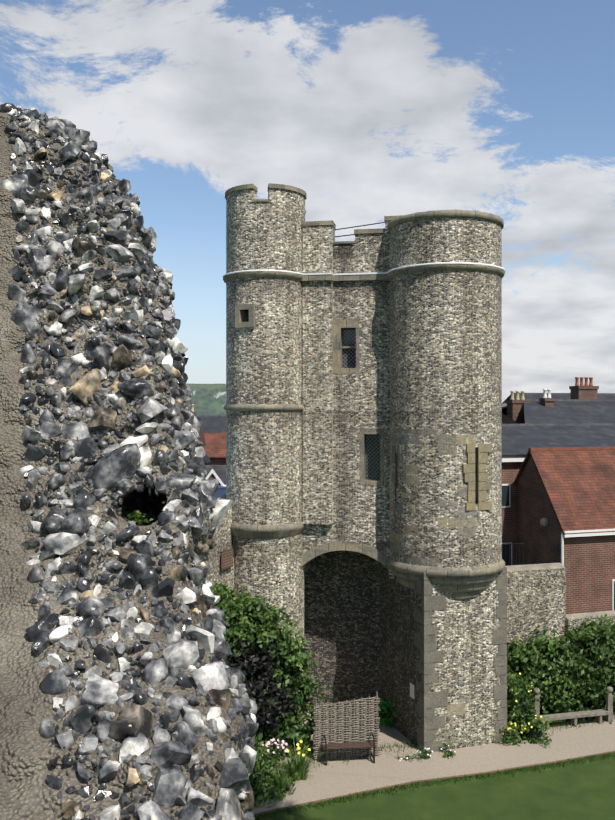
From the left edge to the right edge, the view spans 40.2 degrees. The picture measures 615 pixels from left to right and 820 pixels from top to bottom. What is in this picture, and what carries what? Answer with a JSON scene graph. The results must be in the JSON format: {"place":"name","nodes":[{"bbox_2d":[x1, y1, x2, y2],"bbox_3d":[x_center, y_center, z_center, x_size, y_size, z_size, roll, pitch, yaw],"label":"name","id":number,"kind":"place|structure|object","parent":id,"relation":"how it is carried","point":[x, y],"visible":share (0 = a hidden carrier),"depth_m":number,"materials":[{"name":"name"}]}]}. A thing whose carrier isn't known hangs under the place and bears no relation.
{"place":"outdoors","nodes":[
{"label":"outdoors","id":0,"kind":"place"},
{"bbox_2d":[0,112,247,819],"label":"flint wall","id":1,"kind":"structure","parent":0,"point":[28,752],"depth_m":3.41,"materials":[{"name":"grey stone"}]},
{"bbox_2d":[0,103,258,819],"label":"keep ruin flint nodules","id":2,"kind":"object","parent":1,"relation":"attached to","point":[118,466],"visible":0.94,"depth_m":3.66,"materials":[{"name":"grey stone"}]},
{"bbox_2d":[13,117,252,819],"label":"flint stones","id":3,"kind":"object","parent":1,"relation":"attached to","point":[145,770],"visible":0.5,"depth_m":3.59,"materials":[{"name":"grey stone"}]},
{"bbox_2d":[124,509,153,524],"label":"plant","id":4,"kind":"object","parent":1,"relation":"on","point":[137,515],"visible":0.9,"depth_m":3.75,"materials":[{"name":"green plant"}]},
{"bbox_2d":[187,384,225,414],"bbox_3d":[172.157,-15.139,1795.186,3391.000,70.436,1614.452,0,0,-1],"label":"wooded hill","id":5,"kind":"structure","parent":0,"point":[208,399],"depth_m":1096.92,"materials":[{"name":"green plant"}]},
{"bbox_2d":[214,485,225,498],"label":"town metal roof","id":6,"kind":"structure","parent":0,"point":[221,491],"depth_m":28.27,"materials":[{"name":"blue"}]},
{"bbox_2d":[225,636,301,738],"bbox_3d":[-1.601,7.238,21.659,2.914,2.986,2.375,0,0,-1],"label":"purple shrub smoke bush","id":7,"kind":"object","parent":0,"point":[264,672],"visible":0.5,"depth_m":21.41,"materials":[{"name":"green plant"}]},
{"bbox_2d":[227,655,274,709],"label":"shrub leaves","id":8,"kind":"object","parent":7,"relation":"attached to","point":[251,679],"visible":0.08,"depth_m":21.59,"materials":[{"name":"green plant"}]},
{"bbox_2d":[0,0,614,401],"label":"sky","id":9,"kind":"structure","parent":0,"point":[374,110],"materials":[{"name":"blue"}]},
{"bbox_2d":[304,550,378,709],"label":"archway recess wall","id":10,"kind":"structure","parent":0,"point":[341,611],"depth_m":25.09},
{"bbox_2d":[223,262,504,275],"bbox_3d":[1.540,-3.832,23.969,7.984,0.070,3.294,0,0,10],"label":"string course","id":11,"kind":"object","parent":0,"point":[370,272],"visible":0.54,"depth_m":23.10,"materials":[{"name":"grey stone"}]},
{"bbox_2d":[255,702,614,819],"bbox_3d":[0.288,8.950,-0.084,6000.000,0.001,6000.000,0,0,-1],"label":"ground","id":12,"kind":"structure","parent":0,"point":[585,791],"depth_m":19.39,"materials":[{"name":"green plant"}]},
{"bbox_2d":[198,415,225,432],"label":"slate","id":13,"kind":"object","parent":12,"relation":"on","point":[213,423],"depth_m":66.88,"materials":[{"name":"grey stone"}]},
{"bbox_2d":[204,433,220,444],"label":"tiled roof","id":14,"kind":"structure","parent":12,"relation":"on","point":[209,437],"depth_m":58.73,"materials":[{"name":"red tile"}]},
{"bbox_2d":[204,465,225,484],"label":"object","id":15,"kind":"object","parent":12,"relation":"on","point":[220,470],"depth_m":43.96,"materials":[{"name":"grey stone"}]},
{"bbox_2d":[205,469,223,484],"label":"dormer gable bargeboards","id":16,"kind":"object","parent":15,"relation":"on","point":[212,474],"visible":0.2,"depth_m":42.14,"materials":[{"name":"white wood"}]},
{"bbox_2d":[206,494,233,601],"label":"curtain wall","id":17,"kind":"structure","parent":12,"relation":"on","point":[223,537],"depth_m":23.12,"materials":[{"name":"stone"}]},
{"bbox_2d":[221,548,232,569],"bbox_3d":[-2.214,4.108,23.178,0.030,0.500,0.621,0,0,25],"label":"brick patch","id":18,"kind":"object","parent":17,"relation":"attached to","point":[226,559],"visible":1,"depth_m":23.11,"materials":[{"name":"red brick"}]},
{"bbox_2d":[223,183,306,725],"bbox_3d":[-1.204,1.544,24.264,2.468,15.550,2.472,0,0,10],"label":"round turret","id":19,"kind":"object","parent":12,"relation":"on","point":[264,448],"depth_m":23.28,"materials":[{"name":"grey stone"}]},
{"bbox_2d":[235,303,254,327],"bbox_3d":[-1.692,-2.603,23.329,0.600,0.640,0.255,0,0,27],"label":"window surround","id":20,"kind":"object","parent":19,"relation":"attached to","point":[244,307],"depth_m":23.21,"materials":[{"name":"stone"}]},
{"bbox_2d":[211,581,325,762],"bbox_3d":[-2.082,6.738,22.106,5.593,4.706,3.474,0,0,-29],"label":"climber shrub","id":21,"kind":"object","parent":12,"relation":"on","point":[288,733],"visible":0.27,"depth_m":22.25,"materials":[{"name":"green plant"}]},
{"bbox_2d":[212,584,262,618],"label":"shrub leaves","id":22,"kind":"object","parent":21,"relation":"on","point":[246,601],"visible":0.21,"depth_m":22.37,"materials":[{"name":"green plant"}]},
{"bbox_2d":[218,596,303,670],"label":"shrub leaves","id":23,"kind":"object","parent":21,"relation":"on","point":[233,632],"visible":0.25,"depth_m":22.00,"materials":[{"name":"green plant"}]},
{"bbox_2d":[238,628,311,746],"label":"shrub leaves","id":24,"kind":"object","parent":21,"relation":"on","point":[303,700],"visible":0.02,"depth_m":22.57,"materials":[{"name":"green plant"}]},
{"bbox_2d":[249,735,298,807],"bbox_3d":[-2.065,8.521,20.043,3.744,1.979,3.238,0,0,-1],"label":"shrub","id":25,"kind":"object","parent":12,"relation":"on","point":[264,789],"visible":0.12,"depth_m":19.79,"materials":[{"name":"green plant"}]},
{"bbox_2d":[254,736,287,766],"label":"pink flowers","id":26,"kind":"object","parent":25,"relation":"on","point":[276,746],"visible":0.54,"depth_m":20.84,"materials":[{"name":"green plant"}]},
{"bbox_2d":[259,747,281,765],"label":"flowers","id":27,"kind":"object","parent":26,"relation":"attached to","point":[274,754],"visible":0.17,"depth_m":20.93,"materials":[{"name":"plant"}]},
{"bbox_2d":[302,220,405,578],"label":"gatehouse wall","id":28,"kind":"structure","parent":12,"relation":"on","point":[339,501],"depth_m":23.69,"materials":[{"name":"grey stone"}]},
{"bbox_2d":[301,215,403,569],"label":"stone trim","id":29,"kind":"structure","parent":28,"relation":"attached to","point":[367,550],"depth_m":23.66,"materials":[{"name":"grey stone"}]},
{"bbox_2d":[334,222,384,236],"bbox_3d":[1.850,-5.147,23.746,2.204,0.459,0.043,0,0,12],"label":"barbican rail","id":30,"kind":"object","parent":28,"relation":"attached to","point":[353,227],"visible":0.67,"depth_m":23.85,"materials":[{"name":"grey metal"}]},
{"bbox_2d":[410,683,413,698],"bbox_3d":[2.823,7.580,22.692,0.012,0.370,0.260,0,0,-19],"label":"sign plate","id":31,"kind":"object","parent":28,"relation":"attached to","point":[411,690],"visible":0.86,"depth_m":22.68,"materials":[{"name":"white paint"}]},
{"bbox_2d":[251,710,614,813],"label":"path gravel","id":32,"kind":"structure","parent":12,"relation":"on","point":[341,777],"depth_m":21.53,"materials":[{"name":"beige gravel"}]},
{"bbox_2d":[263,764,308,789],"bbox_3d":[-0.594,8.730,19.975,1.314,0.554,0.992,0,0,-1],"label":"grass tuft","id":33,"kind":"object","parent":32,"relation":"on","point":[282,780],"visible":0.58,"depth_m":19.99,"materials":[{"name":"green plant"}]},
{"bbox_2d":[270,738,323,781],"bbox_3d":[-0.319,8.549,20.578,1.608,0.919,1.423,0,0,-1],"label":"daylily plant","id":34,"kind":"object","parent":32,"relation":"on","point":[298,765],"visible":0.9,"depth_m":20.58,"materials":[{"name":"green plant"}]},
{"bbox_2d":[312,691,380,759],"bbox_3d":[1.011,8.162,21.726,1.782,1.700,0.095,0,0,-9],"label":"wicker fence panel","id":35,"kind":"object","parent":32,"relation":"on","point":[354,720],"visible":0.92,"depth_m":21.71,"materials":[{"name":"grey"}]},
{"bbox_2d":[323,732,374,765],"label":"bench iron ends","id":36,"kind":"object","parent":32,"relation":"on","point":[325,756],"visible":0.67,"depth_m":21.41,"materials":[{"name":"black metal"}]},
{"bbox_2d":[322,740,375,749],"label":"bench slats","id":37,"kind":"object","parent":36,"relation":"on","point":[356,744],"visible":0.42,"depth_m":21.48,"materials":[{"name":"brown wood"}]},
{"bbox_2d":[375,695,395,726],"bbox_3d":[2.258,8.627,24.189,1.232,0.842,1.018,0,0,-1],"label":"shrub","id":38,"kind":"object","parent":32,"relation":"on","point":[383,721],"visible":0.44,"depth_m":23.93,"materials":[{"name":"green plant"}]},
{"bbox_2d":[379,703,391,719],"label":"shrub","id":39,"kind":"object","parent":38,"relation":"attached to","point":[384,715],"visible":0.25,"depth_m":23.99,"materials":[{"name":"green plant"}]},
{"bbox_2d":[394,742,455,760],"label":"small plants","id":40,"kind":"object","parent":32,"relation":"on","point":[422,752],"visible":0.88,"depth_m":21.78,"materials":[{"name":"green plant"}]},
{"bbox_2d":[403,750,451,759],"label":"white flowers","id":41,"kind":"object","parent":40,"relation":"attached to","point":[425,754],"visible":0.33,"depth_m":21.72,"materials":[{"name":"white plant"}]},
{"bbox_2d":[274,710,614,770],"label":"path edge weeds","id":42,"kind":"object","parent":32,"relation":"on","point":[405,740],"visible":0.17,"depth_m":22.52,"materials":[{"name":"green plant"}]},
{"bbox_2d":[424,739,502,751],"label":"pier weeds","id":43,"kind":"object","parent":32,"relation":"on","point":[467,744],"visible":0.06,"depth_m":22.45,"materials":[{"name":"green plant"}]},
{"bbox_2d":[498,671,552,747],"bbox_3d":[5.942,8.104,23.053,1.696,1.888,1.498,0,0,-1],"label":"flowering shrub","id":44,"kind":"object","parent":32,"relation":"on","point":[515,715],"visible":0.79,"depth_m":22.91,"materials":[{"name":"green plant"}]},
{"bbox_2d":[506,688,542,740],"bbox_3d":[5.883,8.345,23.082,1.086,1.342,0.667,0,0,-1],"label":"shrub","id":45,"kind":"object","parent":44,"relation":"attached to","point":[536,734],"visible":0.27,"depth_m":23.03,"materials":[{"name":"green plant"}]},
{"bbox_2d":[533,686,612,721],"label":"wooden posts","id":46,"kind":"object","parent":32,"relation":"on","point":[609,702],"visible":0.83,"depth_m":24.26,"materials":[{"name":"grey wood"}]},
{"bbox_2d":[253,751,614,815],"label":"lawn edging","id":47,"kind":"object","parent":12,"relation":"on","point":[493,772],"visible":0.43,"depth_m":20.32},
{"bbox_2d":[254,751,614,819],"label":"lawn edge tufts","id":48,"kind":"object","parent":12,"relation":"on","point":[600,756],"visible":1,"depth_m":20.25,"materials":[{"name":"green plant"}]},
{"bbox_2d":[502,543,523,565],"bbox_3d":[7.241,7.028,29.928,1.900,4.614,1.200,0,0,-1],"label":"railing","id":49,"kind":"object","parent":12,"relation":"on","point":[512,550],"visible":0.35,"depth_m":29.75,"materials":[{"name":"grey metal"}]},
{"bbox_2d":[505,563,565,710],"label":"garden wall","id":50,"kind":"structure","parent":12,"relation":"on","point":[536,595],"depth_m":25.51,"materials":[{"name":"stone"}]},
{"bbox_2d":[502,423,614,565],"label":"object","id":51,"kind":"structure","parent":12,"relation":"on","point":[518,440],"depth_m":34.76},
{"bbox_2d":[502,399,614,423],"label":"slate","id":52,"kind":"object","parent":12,"relation":"on","point":[562,411],"visible":0.07,"depth_m":46.26,"materials":[{"name":"grey stone"}]},
{"bbox_2d":[506,391,528,423],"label":"chimney","id":53,"kind":"object","parent":52,"relation":"on","point":[515,409],"visible":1,"depth_m":47.28,"materials":[{"name":"brown brick"}]},
{"bbox_2d":[539,389,554,406],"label":"chimney","id":54,"kind":"object","parent":52,"relation":"on","point":[546,400],"visible":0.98,"depth_m":47.07,"materials":[{"name":"brown brick"}]},
{"bbox_2d":[569,377,598,399],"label":"chimney","id":55,"kind":"object","parent":52,"relation":"on","point":[585,391],"visible":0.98,"depth_m":49.24,"materials":[{"name":"brown brick"}]},
{"bbox_2d":[502,393,614,402],"bbox_3d":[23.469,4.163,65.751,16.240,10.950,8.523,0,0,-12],"label":"roof ridge","id":56,"kind":"structure","parent":12,"relation":"on","point":[606,396],"depth_m":64.47,"materials":[{"name":"grey tile"}]},
{"bbox_2d":[506,613,614,714],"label":"climber garden wall","id":57,"kind":"structure","parent":12,"relation":"on","point":[580,671],"depth_m":24.71,"materials":[{"name":"green plant"}]},
{"bbox_2d":[512,636,614,700],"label":"hedge leaves","id":58,"kind":"object","parent":57,"relation":"attached to","point":[585,650],"visible":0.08,"depth_m":25.20,"materials":[{"name":"green plant"}]},
{"bbox_2d":[514,447,614,613],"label":"brick house","id":59,"kind":"structure","parent":12,"relation":"on","point":[569,493],"depth_m":31.05,"materials":[{"name":"red brick"}]},
{"bbox_2d":[540,517,547,526],"bbox_3d":[8.764,4.139,31.077,0.323,0.340,0.340,0,0,-1],"label":"town gable lamp","id":60,"kind":"object","parent":59,"relation":"attached to","point":[544,521],"visible":0.98,"depth_m":30.96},
{"bbox_2d":[561,533,563,565],"bbox_3d":[9.183,6.140,29.966,0.319,3.792,0.100,0,0,-18],"label":"drainpipe","id":61,"kind":"object","parent":59,"relation":"attached to","point":[562,550],"visible":0.33,"depth_m":29.91,"materials":[{"name":"white plastic"}]},
{"bbox_2d":[545,695,614,723],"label":"low plant bed","id":62,"kind":"object","parent":12,"relation":"on","point":[595,707],"visible":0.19,"depth_m":24.70,"materials":[{"name":"green plant"}]},
{"bbox_2d":[566,610,614,702],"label":"garden wall","id":63,"kind":"structure","parent":12,"relation":"on","point":[575,620],"depth_m":25.95,"materials":[{"name":"stone"}]},
{"bbox_2d":[379,562,506,750],"bbox_3d":[3.756,6.808,23.874,2.471,5.020,3.001,0,0,-19],"label":"tower base","id":64,"kind":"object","parent":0,"point":[468,678],"depth_m":22.61,"materials":[{"name":"grey stone"}]},
{"bbox_2d":[386,209,504,599],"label":"round tower","id":65,"kind":"structure","parent":64,"relation":"on","point":[445,367],"depth_m":22.19,"materials":[{"name":"grey stone"}]},
{"bbox_2d":[392,445,400,482],"bbox_3d":[2.527,1.475,22.984,0.262,1.031,0.439,0,0,-24],"label":"arrow slit","id":66,"kind":"object","parent":65,"relation":"attached to","point":[398,453],"visible":0.31,"depth_m":23.00,"materials":[{"name":"grey stone"}]},
{"bbox_2d":[394,450,397,508],"bbox_3d":[2.402,1.890,22.899,0.023,1.600,0.180,0,0,-24],"label":"arrow slit","id":67,"kind":"object","parent":66,"relation":"in","point":[395,479],"visible":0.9,"depth_m":22.89,"materials":[{"name":"black"}]},
{"bbox_2d":[462,444,491,510],"bbox_3d":[4.425,1.762,22.227,0.875,1.742,0.262,0,0,-23],"label":"arrow slit surround","id":68,"kind":"object","parent":65,"relation":"attached to","point":[469,469],"visible":0.81,"depth_m":22.12,"materials":[{"name":"stone"}]},
{"bbox_2d":[413,567,506,751],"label":"corner quoins","id":69,"kind":"object","parent":64,"relation":"attached to","point":[424,643],"visible":0.69,"depth_m":22.19,"materials":[{"name":"grey stone"}]},
{"bbox_2d":[540,709,610,729],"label":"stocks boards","id":70,"kind":"object","parent":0,"point":[574,716],"visible":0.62,"depth_m":24.00,"materials":[{"name":"grey wood"}]},
{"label":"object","id":71,"kind":"object","parent":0,"visible":0},
{"bbox_2d":[198,427,225,464],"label":"tiled roof","id":72,"kind":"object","parent":71,"relation":"on","point":[215,450],"visible":0.08,"depth_m":49.48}
]}

